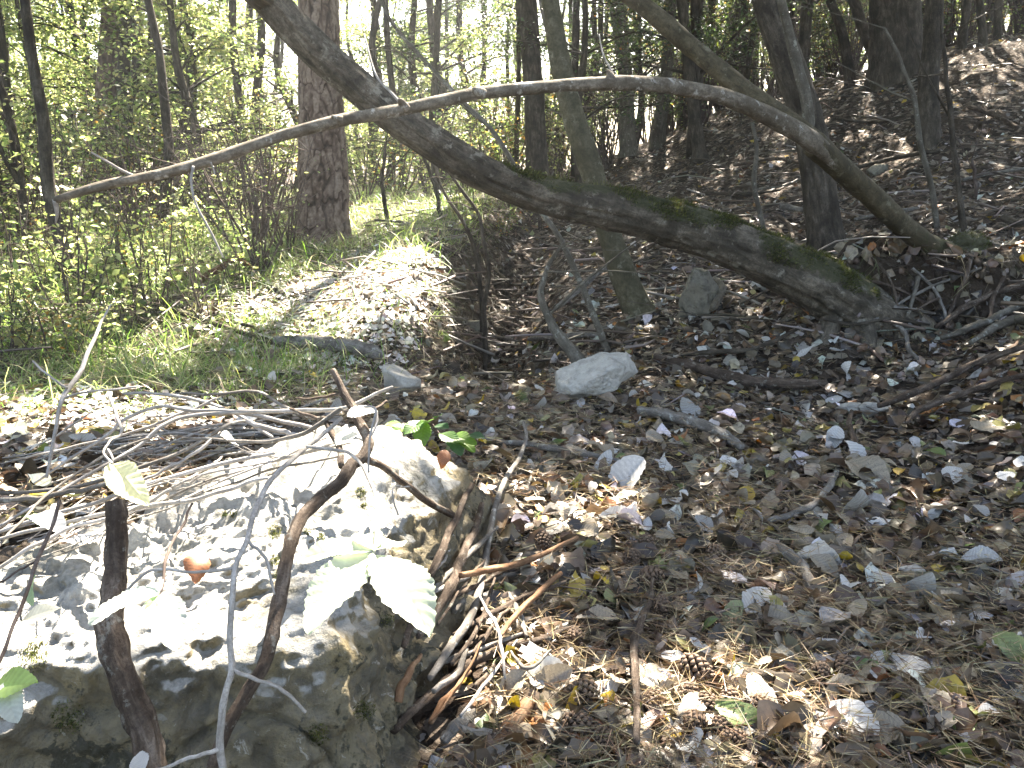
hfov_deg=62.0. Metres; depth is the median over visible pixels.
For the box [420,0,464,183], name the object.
bare tree
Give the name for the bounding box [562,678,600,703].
pine cone
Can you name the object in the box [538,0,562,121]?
bare tree
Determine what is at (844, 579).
fallen leaf
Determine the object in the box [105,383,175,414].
grass tuft
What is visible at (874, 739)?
fallen leaf
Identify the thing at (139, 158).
leafy shrub
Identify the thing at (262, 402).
fallen leaf
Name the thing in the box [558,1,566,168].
bare tree
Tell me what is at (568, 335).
stick
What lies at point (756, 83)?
twiggy shrub
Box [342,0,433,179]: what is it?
background tree
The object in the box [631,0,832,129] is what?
background tree
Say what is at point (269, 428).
fallen branch
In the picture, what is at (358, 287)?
bleached litter
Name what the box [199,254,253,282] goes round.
dead branch
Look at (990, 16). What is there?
background tree
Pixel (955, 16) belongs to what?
skyline shrub
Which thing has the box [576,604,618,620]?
fallen leaf
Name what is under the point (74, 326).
undergrowth shrub
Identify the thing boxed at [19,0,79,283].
tree
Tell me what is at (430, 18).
bare tree
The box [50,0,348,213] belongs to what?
background tree
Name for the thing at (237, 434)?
fine twig
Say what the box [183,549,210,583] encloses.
fallen leaf
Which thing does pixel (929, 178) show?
bare sapling
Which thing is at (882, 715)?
fallen leaf
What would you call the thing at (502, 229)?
undergrowth shrub
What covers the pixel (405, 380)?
rock
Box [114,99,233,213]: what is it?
leafy shrub
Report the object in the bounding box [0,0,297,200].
background tree
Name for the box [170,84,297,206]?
leafy shrub
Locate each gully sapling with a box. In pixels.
[376,0,610,351]
[392,46,509,341]
[411,175,490,381]
[520,228,679,362]
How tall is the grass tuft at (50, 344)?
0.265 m
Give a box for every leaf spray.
[0,666,37,722]
[19,575,59,621]
[88,579,187,650]
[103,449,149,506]
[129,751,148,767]
[220,425,353,467]
[300,514,436,637]
[334,405,377,444]
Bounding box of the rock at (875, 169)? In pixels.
[866,164,888,175]
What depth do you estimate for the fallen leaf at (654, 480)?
2.99 m
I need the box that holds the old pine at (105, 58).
[85,2,124,201]
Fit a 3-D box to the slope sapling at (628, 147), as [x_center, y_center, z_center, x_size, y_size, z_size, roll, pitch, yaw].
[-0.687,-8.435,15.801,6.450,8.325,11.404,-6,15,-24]
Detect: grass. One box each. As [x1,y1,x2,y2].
[0,194,509,431]
[1,168,569,255]
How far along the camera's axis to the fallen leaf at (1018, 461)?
2.95 m
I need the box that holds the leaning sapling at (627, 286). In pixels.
[542,0,655,322]
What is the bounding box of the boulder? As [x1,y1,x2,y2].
[0,424,506,767]
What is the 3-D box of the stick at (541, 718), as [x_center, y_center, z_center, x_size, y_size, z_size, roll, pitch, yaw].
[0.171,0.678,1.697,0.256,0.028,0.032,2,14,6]
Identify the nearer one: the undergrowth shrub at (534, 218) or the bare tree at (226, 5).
the undergrowth shrub at (534, 218)
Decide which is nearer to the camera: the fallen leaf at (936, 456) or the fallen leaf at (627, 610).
the fallen leaf at (627, 610)
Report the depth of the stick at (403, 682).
1.63 m
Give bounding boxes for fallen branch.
[0,386,392,526]
[0,420,244,494]
[0,437,148,545]
[0,451,274,533]
[0,476,267,540]
[0,482,105,502]
[0,488,171,568]
[11,397,216,461]
[34,405,311,483]
[83,298,287,349]
[122,391,272,437]
[143,438,211,479]
[173,390,314,419]
[181,407,342,443]
[244,419,295,435]
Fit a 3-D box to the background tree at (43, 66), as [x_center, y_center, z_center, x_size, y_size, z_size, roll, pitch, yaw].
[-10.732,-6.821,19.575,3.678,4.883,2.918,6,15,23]
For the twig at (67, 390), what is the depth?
2.39 m
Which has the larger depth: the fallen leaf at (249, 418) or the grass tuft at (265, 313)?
the grass tuft at (265, 313)
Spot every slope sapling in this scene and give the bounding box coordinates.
[609,1,642,157]
[647,0,676,150]
[676,0,710,164]
[825,0,856,82]
[847,0,869,55]
[957,0,970,49]
[976,0,987,46]
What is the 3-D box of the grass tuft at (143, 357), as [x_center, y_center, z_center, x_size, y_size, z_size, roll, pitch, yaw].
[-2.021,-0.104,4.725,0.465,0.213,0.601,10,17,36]
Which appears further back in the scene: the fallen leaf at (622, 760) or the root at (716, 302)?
the root at (716, 302)
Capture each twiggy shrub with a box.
[0,114,37,240]
[0,121,76,225]
[0,141,104,251]
[8,127,85,209]
[65,99,214,240]
[71,103,192,214]
[88,118,189,224]
[138,97,340,274]
[140,73,343,252]
[158,119,269,226]
[173,152,227,217]
[199,132,296,234]
[238,148,340,254]
[513,100,593,160]
[552,33,678,168]
[593,96,619,152]
[614,34,680,142]
[633,39,684,135]
[636,2,757,123]
[643,0,752,122]
[702,0,796,89]
[719,0,845,98]
[749,29,774,93]
[752,30,827,95]
[796,0,865,77]
[809,0,868,82]
[809,4,868,83]
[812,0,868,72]
[945,0,993,40]
[954,0,1013,40]
[974,2,1009,39]
[976,0,1023,37]
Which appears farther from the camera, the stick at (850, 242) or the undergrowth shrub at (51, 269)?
the undergrowth shrub at (51, 269)
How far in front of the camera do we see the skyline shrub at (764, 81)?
17.90 m
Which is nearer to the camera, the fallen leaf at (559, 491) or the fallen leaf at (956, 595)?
the fallen leaf at (956, 595)
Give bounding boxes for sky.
[8,0,1008,172]
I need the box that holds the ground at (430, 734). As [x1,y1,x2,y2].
[0,36,1023,767]
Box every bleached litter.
[0,374,334,482]
[133,225,454,420]
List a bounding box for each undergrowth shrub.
[0,154,105,271]
[0,162,71,282]
[0,190,165,317]
[0,209,52,261]
[0,224,75,363]
[0,241,51,315]
[0,275,117,369]
[0,279,62,342]
[6,219,67,295]
[44,199,105,248]
[45,214,139,302]
[49,280,161,363]
[60,224,211,336]
[63,153,166,242]
[64,189,147,257]
[70,185,212,318]
[78,215,168,294]
[118,227,249,317]
[130,217,182,270]
[132,181,221,250]
[137,201,200,251]
[156,205,217,283]
[189,217,269,291]
[191,165,244,239]
[425,166,494,225]
[478,200,524,242]
[515,153,573,229]
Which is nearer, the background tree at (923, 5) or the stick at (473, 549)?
the stick at (473, 549)
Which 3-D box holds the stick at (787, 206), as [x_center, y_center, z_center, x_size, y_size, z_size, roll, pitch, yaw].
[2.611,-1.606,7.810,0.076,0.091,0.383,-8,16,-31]
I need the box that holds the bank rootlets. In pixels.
[377,213,1023,386]
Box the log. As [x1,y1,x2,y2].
[273,334,384,360]
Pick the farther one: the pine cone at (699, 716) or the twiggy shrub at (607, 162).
the twiggy shrub at (607, 162)
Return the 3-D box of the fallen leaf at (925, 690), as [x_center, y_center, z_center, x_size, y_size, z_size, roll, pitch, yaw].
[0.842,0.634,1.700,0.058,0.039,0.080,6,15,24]
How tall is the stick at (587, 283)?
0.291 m
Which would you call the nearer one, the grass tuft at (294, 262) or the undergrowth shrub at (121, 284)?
the undergrowth shrub at (121, 284)
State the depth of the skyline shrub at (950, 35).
13.38 m
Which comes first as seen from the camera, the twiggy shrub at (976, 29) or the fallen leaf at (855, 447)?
the fallen leaf at (855, 447)
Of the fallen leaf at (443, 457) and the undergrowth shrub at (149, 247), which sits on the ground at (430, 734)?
the undergrowth shrub at (149, 247)
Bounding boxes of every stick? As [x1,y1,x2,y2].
[390,625,575,734]
[394,653,422,702]
[401,482,473,648]
[416,502,484,638]
[427,421,527,680]
[428,669,471,723]
[430,641,481,721]
[431,640,467,693]
[434,525,498,591]
[435,577,469,593]
[436,546,495,625]
[438,548,450,568]
[438,630,493,672]
[440,708,475,744]
[445,631,527,663]
[448,570,506,600]
[450,577,495,665]
[451,570,520,613]
[452,580,565,635]
[458,535,578,577]
[459,639,517,716]
[471,590,527,655]
[472,597,549,688]
[477,593,505,678]
[479,437,619,461]
[493,698,535,743]
[501,571,562,636]
[508,592,527,637]
[510,649,551,669]
[527,331,604,340]
[534,716,662,727]
[554,267,606,310]
[630,577,654,744]
[636,406,744,450]
[653,353,827,389]
[680,326,799,355]
[705,189,780,195]
[733,157,798,166]
[740,290,769,304]
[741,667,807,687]
[768,465,839,521]
[776,213,795,240]
[776,542,813,589]
[779,203,803,212]
[790,240,859,269]
[821,317,929,325]
[836,115,905,123]
[836,232,877,257]
[846,409,858,443]
[851,532,871,571]
[854,206,917,220]
[857,149,940,168]
[867,267,981,325]
[870,279,923,302]
[871,256,898,305]
[877,344,1023,407]
[892,324,918,359]
[894,306,935,314]
[905,372,1023,424]
[911,267,946,317]
[961,167,1023,181]
[967,104,1018,130]
[1000,214,1023,227]
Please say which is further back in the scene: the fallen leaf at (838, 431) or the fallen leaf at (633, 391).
the fallen leaf at (633, 391)
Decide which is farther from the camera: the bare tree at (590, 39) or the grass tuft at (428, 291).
the bare tree at (590, 39)
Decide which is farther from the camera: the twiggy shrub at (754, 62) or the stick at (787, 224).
the twiggy shrub at (754, 62)
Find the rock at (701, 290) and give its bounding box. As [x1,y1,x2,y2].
[678,268,720,317]
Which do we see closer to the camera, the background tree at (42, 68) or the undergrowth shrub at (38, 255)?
the undergrowth shrub at (38, 255)
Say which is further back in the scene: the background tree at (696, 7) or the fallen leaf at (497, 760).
the background tree at (696, 7)
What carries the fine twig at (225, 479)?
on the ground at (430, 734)
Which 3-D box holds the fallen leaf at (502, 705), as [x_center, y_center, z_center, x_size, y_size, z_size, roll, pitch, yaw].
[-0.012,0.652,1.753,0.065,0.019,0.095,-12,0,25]
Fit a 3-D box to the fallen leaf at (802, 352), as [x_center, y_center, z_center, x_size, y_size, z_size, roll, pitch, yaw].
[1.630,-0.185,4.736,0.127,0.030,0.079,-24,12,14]
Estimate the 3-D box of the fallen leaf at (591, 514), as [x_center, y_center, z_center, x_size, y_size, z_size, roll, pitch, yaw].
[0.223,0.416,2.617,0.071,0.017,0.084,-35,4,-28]
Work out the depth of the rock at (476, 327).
7.03 m
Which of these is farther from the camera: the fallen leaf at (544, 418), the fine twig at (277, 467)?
the fallen leaf at (544, 418)
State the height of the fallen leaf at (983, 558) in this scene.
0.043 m
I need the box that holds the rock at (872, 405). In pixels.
[858,402,890,416]
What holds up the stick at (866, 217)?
on the ground at (430, 734)
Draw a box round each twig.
[0,433,206,477]
[0,499,60,662]
[1,421,285,463]
[1,439,246,514]
[2,427,273,458]
[12,402,268,455]
[16,442,333,528]
[17,442,351,541]
[18,422,266,489]
[18,456,336,565]
[27,448,270,540]
[32,304,136,477]
[34,399,325,460]
[36,419,274,463]
[39,428,264,457]
[44,455,223,550]
[46,468,244,559]
[47,437,325,544]
[60,416,170,461]
[63,431,232,503]
[63,436,254,502]
[67,436,279,533]
[102,391,122,464]
[106,416,342,767]
[159,503,192,594]
[306,405,409,553]
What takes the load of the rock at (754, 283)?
on the ground at (430, 734)
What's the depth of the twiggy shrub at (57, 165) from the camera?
9.59 m
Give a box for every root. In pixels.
[709,277,726,311]
[906,275,920,317]
[934,282,1023,328]
[940,301,1023,339]
[946,259,972,328]
[968,315,1023,344]
[988,276,1005,316]
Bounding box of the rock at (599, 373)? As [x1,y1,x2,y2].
[554,352,637,400]
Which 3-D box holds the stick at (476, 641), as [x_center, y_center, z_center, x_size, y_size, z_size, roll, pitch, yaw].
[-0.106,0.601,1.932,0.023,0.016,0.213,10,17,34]
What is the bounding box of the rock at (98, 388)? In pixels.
[88,384,107,392]
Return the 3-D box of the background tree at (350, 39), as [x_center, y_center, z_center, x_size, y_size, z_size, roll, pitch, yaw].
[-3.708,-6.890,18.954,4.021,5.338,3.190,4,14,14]
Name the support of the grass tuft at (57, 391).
on the ground at (430, 734)
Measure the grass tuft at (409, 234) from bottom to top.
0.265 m
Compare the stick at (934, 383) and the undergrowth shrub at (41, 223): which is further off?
the undergrowth shrub at (41, 223)
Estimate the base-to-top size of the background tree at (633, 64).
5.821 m
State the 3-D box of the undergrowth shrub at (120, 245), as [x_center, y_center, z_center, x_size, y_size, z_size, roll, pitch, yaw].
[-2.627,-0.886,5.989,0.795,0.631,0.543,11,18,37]
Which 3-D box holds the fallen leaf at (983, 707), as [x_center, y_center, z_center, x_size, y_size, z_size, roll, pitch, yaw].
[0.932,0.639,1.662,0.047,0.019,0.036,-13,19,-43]
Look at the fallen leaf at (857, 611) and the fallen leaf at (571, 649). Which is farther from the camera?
the fallen leaf at (857, 611)
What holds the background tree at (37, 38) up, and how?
on the ground at (430, 734)
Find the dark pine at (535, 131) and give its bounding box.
[519,0,555,176]
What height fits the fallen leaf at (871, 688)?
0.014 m
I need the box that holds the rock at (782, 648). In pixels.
[770,644,797,670]
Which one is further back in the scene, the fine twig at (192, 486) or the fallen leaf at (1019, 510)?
the fallen leaf at (1019, 510)
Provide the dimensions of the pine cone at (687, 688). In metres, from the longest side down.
0.066 x 0.044 x 0.044 m
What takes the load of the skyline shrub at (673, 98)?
on the ground at (430, 734)
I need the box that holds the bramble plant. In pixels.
[384,413,484,455]
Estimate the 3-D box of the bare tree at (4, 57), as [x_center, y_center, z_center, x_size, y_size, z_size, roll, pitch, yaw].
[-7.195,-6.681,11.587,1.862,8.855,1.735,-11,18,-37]
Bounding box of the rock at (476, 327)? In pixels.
[468,320,488,333]
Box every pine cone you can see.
[534,530,551,549]
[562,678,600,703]
[562,711,598,734]
[567,627,583,644]
[594,725,614,751]
[622,547,641,566]
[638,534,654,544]
[638,565,664,587]
[645,689,666,710]
[652,594,669,614]
[674,681,698,700]
[676,652,716,684]
[683,708,708,730]
[698,690,717,712]
[703,543,726,558]
[711,712,730,734]
[719,686,739,699]
[720,727,748,748]
[744,694,771,707]
[811,661,830,680]
[835,654,855,676]
[948,692,967,707]
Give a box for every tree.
[0,0,64,158]
[0,0,65,186]
[0,0,98,174]
[0,0,249,194]
[0,0,272,210]
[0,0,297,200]
[0,36,26,169]
[0,60,15,201]
[0,78,35,263]
[1,0,27,193]
[1,0,100,160]
[1,0,233,180]
[3,12,66,171]
[9,0,98,180]
[9,1,92,174]
[13,0,100,182]
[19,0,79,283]
[39,0,296,181]
[48,0,256,184]
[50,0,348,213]
[52,0,996,257]
[62,36,88,150]
[65,0,91,134]
[109,0,132,191]
[131,2,208,178]
[134,1,271,189]
[135,1,162,163]
[137,0,174,193]
[144,0,173,220]
[156,0,407,195]
[175,0,282,184]
[199,0,265,182]
[200,11,265,200]
[203,0,286,194]
[219,0,364,184]
[223,0,252,178]
[244,4,296,191]
[245,0,923,357]
[251,15,266,132]
[264,0,464,191]
[265,0,361,163]
[286,0,429,182]
[295,0,354,248]
[339,14,356,179]
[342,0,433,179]
[346,0,407,189]
[347,0,522,187]
[352,0,593,187]
[360,0,476,178]
[362,0,406,190]
[363,0,492,178]
[368,0,396,192]
[381,0,486,165]
[381,0,499,132]
[387,1,521,146]
[407,0,448,186]
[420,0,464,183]
[428,0,443,199]
[440,0,543,151]
[476,1,486,118]
[480,0,716,182]
[487,0,519,158]
[496,0,547,165]
[496,0,617,164]
[505,0,514,154]
[510,0,654,128]
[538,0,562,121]
[539,3,652,134]
[540,34,571,174]
[543,0,832,157]
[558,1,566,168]
[564,4,678,74]
[567,0,714,158]
[570,0,608,178]
[580,27,654,113]
[581,8,606,75]
[597,0,749,75]
[600,1,608,154]
[608,0,736,128]
[613,6,634,145]
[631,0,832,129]
[651,0,760,57]
[674,0,824,78]
[703,0,713,114]
[705,0,853,70]
[720,0,868,59]
[721,0,845,94]
[733,0,748,75]
[738,11,758,117]
[750,26,758,83]
[751,0,845,254]
[786,0,791,19]
[798,0,961,69]
[799,0,868,58]
[862,0,922,91]
[916,0,943,151]
[922,0,925,28]
[985,0,1019,37]
[993,0,1002,40]
[1014,0,1020,35]
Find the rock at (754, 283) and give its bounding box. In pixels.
[751,281,766,291]
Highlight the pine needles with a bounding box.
[0,290,1023,767]
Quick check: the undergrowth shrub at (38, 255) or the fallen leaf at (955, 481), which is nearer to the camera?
the fallen leaf at (955, 481)
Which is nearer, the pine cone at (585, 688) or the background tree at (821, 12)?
the pine cone at (585, 688)
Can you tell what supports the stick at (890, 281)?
on the leaning tree at (819, 284)
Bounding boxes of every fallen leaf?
[0,483,17,495]
[14,488,38,511]
[26,441,45,450]
[26,509,65,537]
[46,498,54,505]
[57,462,77,469]
[59,526,104,544]
[69,432,96,445]
[125,415,141,422]
[174,405,194,411]
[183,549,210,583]
[236,415,256,431]
[254,400,265,408]
[268,370,275,381]
[325,397,341,420]
[383,416,395,424]
[437,449,450,468]
[438,758,460,766]
[467,693,497,717]
[479,475,494,482]
[492,691,520,713]
[492,757,502,767]
[495,668,526,702]
[498,503,513,517]
[507,695,519,709]
[520,565,540,583]
[525,601,535,615]
[530,677,544,688]
[533,397,546,408]
[533,510,540,517]
[533,663,572,693]
[540,414,549,420]
[546,524,563,534]
[551,485,564,502]
[554,653,579,673]
[555,501,568,520]
[557,708,576,737]
[566,444,581,454]
[566,647,574,660]
[572,573,589,578]
[576,517,598,536]
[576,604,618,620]
[577,531,585,535]
[577,662,607,671]
[580,512,593,522]
[586,440,600,446]
[588,481,597,493]
[591,475,612,485]
[592,484,601,496]
[593,707,619,717]
[594,449,612,473]
[594,678,624,698]
[598,444,613,456]
[599,505,634,523]
[599,689,614,706]
[604,588,617,606]
[609,673,640,684]
[614,658,646,675]
[616,490,638,497]
[618,754,625,767]
[621,605,643,620]
[625,715,651,744]
[628,676,658,692]
[629,389,636,396]
[639,516,651,529]
[639,663,667,688]
[640,493,659,504]
[646,429,662,441]
[650,477,659,483]
[650,509,676,520]
[654,529,675,538]
[654,676,688,693]
[655,541,669,546]
[659,453,672,470]
[660,497,681,504]
[660,521,673,539]
[661,650,682,660]
[665,570,687,578]
[675,550,685,557]
[675,635,692,650]
[677,692,706,714]
[679,489,687,495]
[680,397,700,416]
[682,389,699,398]
[685,571,702,591]
[690,637,710,655]
[695,515,713,532]
[702,616,718,631]
[702,707,717,724]
[707,464,721,473]
[708,435,719,445]
[710,509,724,516]
[710,639,730,657]
[714,523,736,529]
[714,698,756,737]
[716,342,729,345]
[722,599,743,626]
[724,469,737,476]
[734,488,747,499]
[736,329,748,336]
[737,486,754,505]
[741,726,754,735]
[742,500,755,503]
[742,586,771,612]
[743,691,753,706]
[746,672,776,701]
[748,655,772,666]
[749,507,762,521]
[756,604,793,625]
[762,336,769,340]
[768,733,782,744]
[771,442,780,450]
[774,632,782,644]
[779,449,796,469]
[788,524,814,534]
[795,456,818,459]
[796,344,815,356]
[797,540,841,573]
[806,456,819,463]
[809,553,838,576]
[814,511,827,521]
[817,638,837,640]
[825,395,842,402]
[826,425,844,447]
[826,673,865,685]
[830,698,879,734]
[834,489,869,515]
[834,510,849,521]
[836,533,852,546]
[840,574,860,587]
[841,361,850,380]
[844,440,866,456]
[844,455,890,483]
[846,564,878,571]
[847,599,866,617]
[853,680,878,692]
[854,658,873,678]
[856,562,863,571]
[863,726,888,741]
[865,700,883,706]
[866,517,891,524]
[869,710,904,744]
[870,651,930,673]
[870,665,887,679]
[871,571,893,583]
[882,458,896,466]
[883,609,909,616]
[893,724,913,752]
[898,733,907,756]
[902,572,936,596]
[916,627,931,637]
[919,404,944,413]
[919,684,950,711]
[920,455,938,458]
[924,447,945,455]
[940,590,973,602]
[941,466,962,477]
[948,620,961,632]
[949,472,964,483]
[952,441,973,443]
[957,463,973,472]
[960,545,1001,562]
[964,514,977,522]
[967,468,984,471]
[970,420,1004,432]
[971,504,989,515]
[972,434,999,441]
[978,703,1001,715]
[991,587,1011,594]
[992,631,1023,667]
[997,471,1014,480]
[1003,468,1016,477]
[1013,456,1023,466]
[1013,508,1023,521]
[1014,482,1023,490]
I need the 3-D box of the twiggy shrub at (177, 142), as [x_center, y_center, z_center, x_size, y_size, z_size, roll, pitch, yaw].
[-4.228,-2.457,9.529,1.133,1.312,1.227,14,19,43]
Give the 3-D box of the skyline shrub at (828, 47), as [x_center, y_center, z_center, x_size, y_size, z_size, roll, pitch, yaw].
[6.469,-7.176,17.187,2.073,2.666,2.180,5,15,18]
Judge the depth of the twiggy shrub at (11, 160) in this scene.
8.01 m
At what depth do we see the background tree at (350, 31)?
15.61 m
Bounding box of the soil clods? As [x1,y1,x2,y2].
[385,213,1023,393]
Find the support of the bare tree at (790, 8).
on the ground at (430, 734)
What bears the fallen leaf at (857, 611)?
on the fallen leaf
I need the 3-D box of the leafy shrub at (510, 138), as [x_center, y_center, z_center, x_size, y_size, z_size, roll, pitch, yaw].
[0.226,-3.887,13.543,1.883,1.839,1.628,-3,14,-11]
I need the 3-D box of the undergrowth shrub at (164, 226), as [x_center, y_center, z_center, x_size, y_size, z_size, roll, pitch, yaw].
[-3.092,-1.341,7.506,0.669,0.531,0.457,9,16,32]
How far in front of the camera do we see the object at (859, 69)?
14.00 m
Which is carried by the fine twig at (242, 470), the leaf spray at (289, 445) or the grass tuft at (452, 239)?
the leaf spray at (289, 445)
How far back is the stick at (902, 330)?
4.72 m
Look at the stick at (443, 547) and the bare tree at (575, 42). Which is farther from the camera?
the bare tree at (575, 42)
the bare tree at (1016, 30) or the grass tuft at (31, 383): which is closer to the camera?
the grass tuft at (31, 383)
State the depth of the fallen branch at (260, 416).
2.50 m
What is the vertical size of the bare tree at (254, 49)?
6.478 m
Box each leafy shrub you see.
[0,68,129,222]
[0,72,89,247]
[0,118,78,249]
[1,109,146,236]
[17,81,188,218]
[102,119,202,204]
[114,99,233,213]
[146,89,259,214]
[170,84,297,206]
[195,76,298,195]
[345,108,405,200]
[355,93,462,199]
[388,49,482,196]
[427,101,504,190]
[443,101,525,165]
[465,77,583,168]
[522,79,606,176]
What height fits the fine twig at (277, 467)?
0.054 m
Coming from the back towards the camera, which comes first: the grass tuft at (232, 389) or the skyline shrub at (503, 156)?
the skyline shrub at (503, 156)
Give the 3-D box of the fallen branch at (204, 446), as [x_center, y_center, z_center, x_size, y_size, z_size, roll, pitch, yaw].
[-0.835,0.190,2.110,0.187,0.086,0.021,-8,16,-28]
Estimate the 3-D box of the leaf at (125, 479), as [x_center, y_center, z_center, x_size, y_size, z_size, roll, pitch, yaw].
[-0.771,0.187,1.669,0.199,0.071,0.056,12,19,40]
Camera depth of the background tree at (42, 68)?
18.47 m
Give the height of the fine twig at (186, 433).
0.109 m
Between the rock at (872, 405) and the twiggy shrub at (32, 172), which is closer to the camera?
the rock at (872, 405)
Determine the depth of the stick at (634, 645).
1.82 m
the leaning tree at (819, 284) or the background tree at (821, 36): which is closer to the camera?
the leaning tree at (819, 284)
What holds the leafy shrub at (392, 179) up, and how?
on the ground at (430, 734)
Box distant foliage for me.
[11,0,1009,130]
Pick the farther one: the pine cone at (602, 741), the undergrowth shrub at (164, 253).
the undergrowth shrub at (164, 253)
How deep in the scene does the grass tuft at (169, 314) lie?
5.34 m
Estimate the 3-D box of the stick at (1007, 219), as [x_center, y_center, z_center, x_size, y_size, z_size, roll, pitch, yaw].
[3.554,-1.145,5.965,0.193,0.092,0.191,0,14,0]
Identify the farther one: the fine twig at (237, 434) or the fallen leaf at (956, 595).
the fine twig at (237, 434)
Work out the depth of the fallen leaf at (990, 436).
3.22 m
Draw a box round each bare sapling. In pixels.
[365,54,453,228]
[386,139,442,218]
[750,94,844,229]
[789,3,939,227]
[893,0,1012,230]
[945,51,1023,200]
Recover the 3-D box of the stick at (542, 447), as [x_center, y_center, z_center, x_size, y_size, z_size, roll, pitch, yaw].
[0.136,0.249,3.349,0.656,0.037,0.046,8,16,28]
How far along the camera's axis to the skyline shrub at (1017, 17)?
13.82 m
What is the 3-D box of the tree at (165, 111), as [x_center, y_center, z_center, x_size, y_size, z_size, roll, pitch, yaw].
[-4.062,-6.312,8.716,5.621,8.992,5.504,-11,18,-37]
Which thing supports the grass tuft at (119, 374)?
on the ground at (430, 734)
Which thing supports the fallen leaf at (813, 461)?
on the ground at (430, 734)
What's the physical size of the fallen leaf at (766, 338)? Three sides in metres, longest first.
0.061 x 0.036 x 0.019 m
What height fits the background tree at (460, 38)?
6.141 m
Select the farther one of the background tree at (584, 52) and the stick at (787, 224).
the background tree at (584, 52)
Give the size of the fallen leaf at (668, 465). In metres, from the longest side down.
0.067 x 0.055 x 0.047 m
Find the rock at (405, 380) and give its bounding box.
[382,364,420,393]
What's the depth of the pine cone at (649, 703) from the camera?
1.73 m
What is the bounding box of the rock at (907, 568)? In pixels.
[894,564,925,582]
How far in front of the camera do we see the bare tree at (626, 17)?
17.64 m
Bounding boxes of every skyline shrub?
[425,40,524,161]
[452,51,560,167]
[485,79,553,165]
[488,63,615,169]
[497,64,616,171]
[543,23,645,160]
[550,38,651,155]
[631,36,715,131]
[677,2,760,110]
[707,1,812,110]
[751,51,774,94]
[810,1,865,79]
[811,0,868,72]
[843,6,867,72]
[867,0,1023,46]
[921,0,975,45]
[944,0,1023,34]
[959,0,1013,37]
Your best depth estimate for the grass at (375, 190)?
9.68 m
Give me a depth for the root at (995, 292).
4.80 m
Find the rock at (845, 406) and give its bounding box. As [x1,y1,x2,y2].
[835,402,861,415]
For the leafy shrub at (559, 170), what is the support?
on the ground at (430, 734)
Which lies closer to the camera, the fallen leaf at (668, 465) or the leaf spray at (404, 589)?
the leaf spray at (404, 589)
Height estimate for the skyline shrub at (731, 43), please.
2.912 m
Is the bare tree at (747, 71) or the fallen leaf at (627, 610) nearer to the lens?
the fallen leaf at (627, 610)
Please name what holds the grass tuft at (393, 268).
on the ground at (430, 734)
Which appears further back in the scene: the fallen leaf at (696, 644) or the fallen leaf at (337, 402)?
the fallen leaf at (337, 402)
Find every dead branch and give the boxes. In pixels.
[93,499,167,767]
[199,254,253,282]
[206,368,454,767]
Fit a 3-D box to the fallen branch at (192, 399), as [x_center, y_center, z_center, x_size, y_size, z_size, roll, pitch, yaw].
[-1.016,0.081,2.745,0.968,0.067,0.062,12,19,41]
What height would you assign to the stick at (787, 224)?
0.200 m
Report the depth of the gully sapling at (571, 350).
4.97 m
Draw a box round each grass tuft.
[0,352,85,397]
[0,370,57,402]
[1,325,77,352]
[22,322,80,359]
[26,373,127,403]
[41,306,109,344]
[71,330,136,356]
[76,353,171,389]
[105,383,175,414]
[110,300,159,325]
[114,348,183,366]
[133,304,181,326]
[133,332,209,356]
[156,370,214,392]
[190,330,242,363]
[195,378,254,394]
[217,302,276,340]
[240,269,286,289]
[242,302,282,322]
[278,249,315,267]
[287,261,340,279]
[321,333,362,364]
[332,238,358,252]
[351,216,382,228]
[367,262,406,273]
[376,222,434,247]
[405,209,445,228]
[414,281,456,304]
[430,305,454,318]
[442,231,461,249]
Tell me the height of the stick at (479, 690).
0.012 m

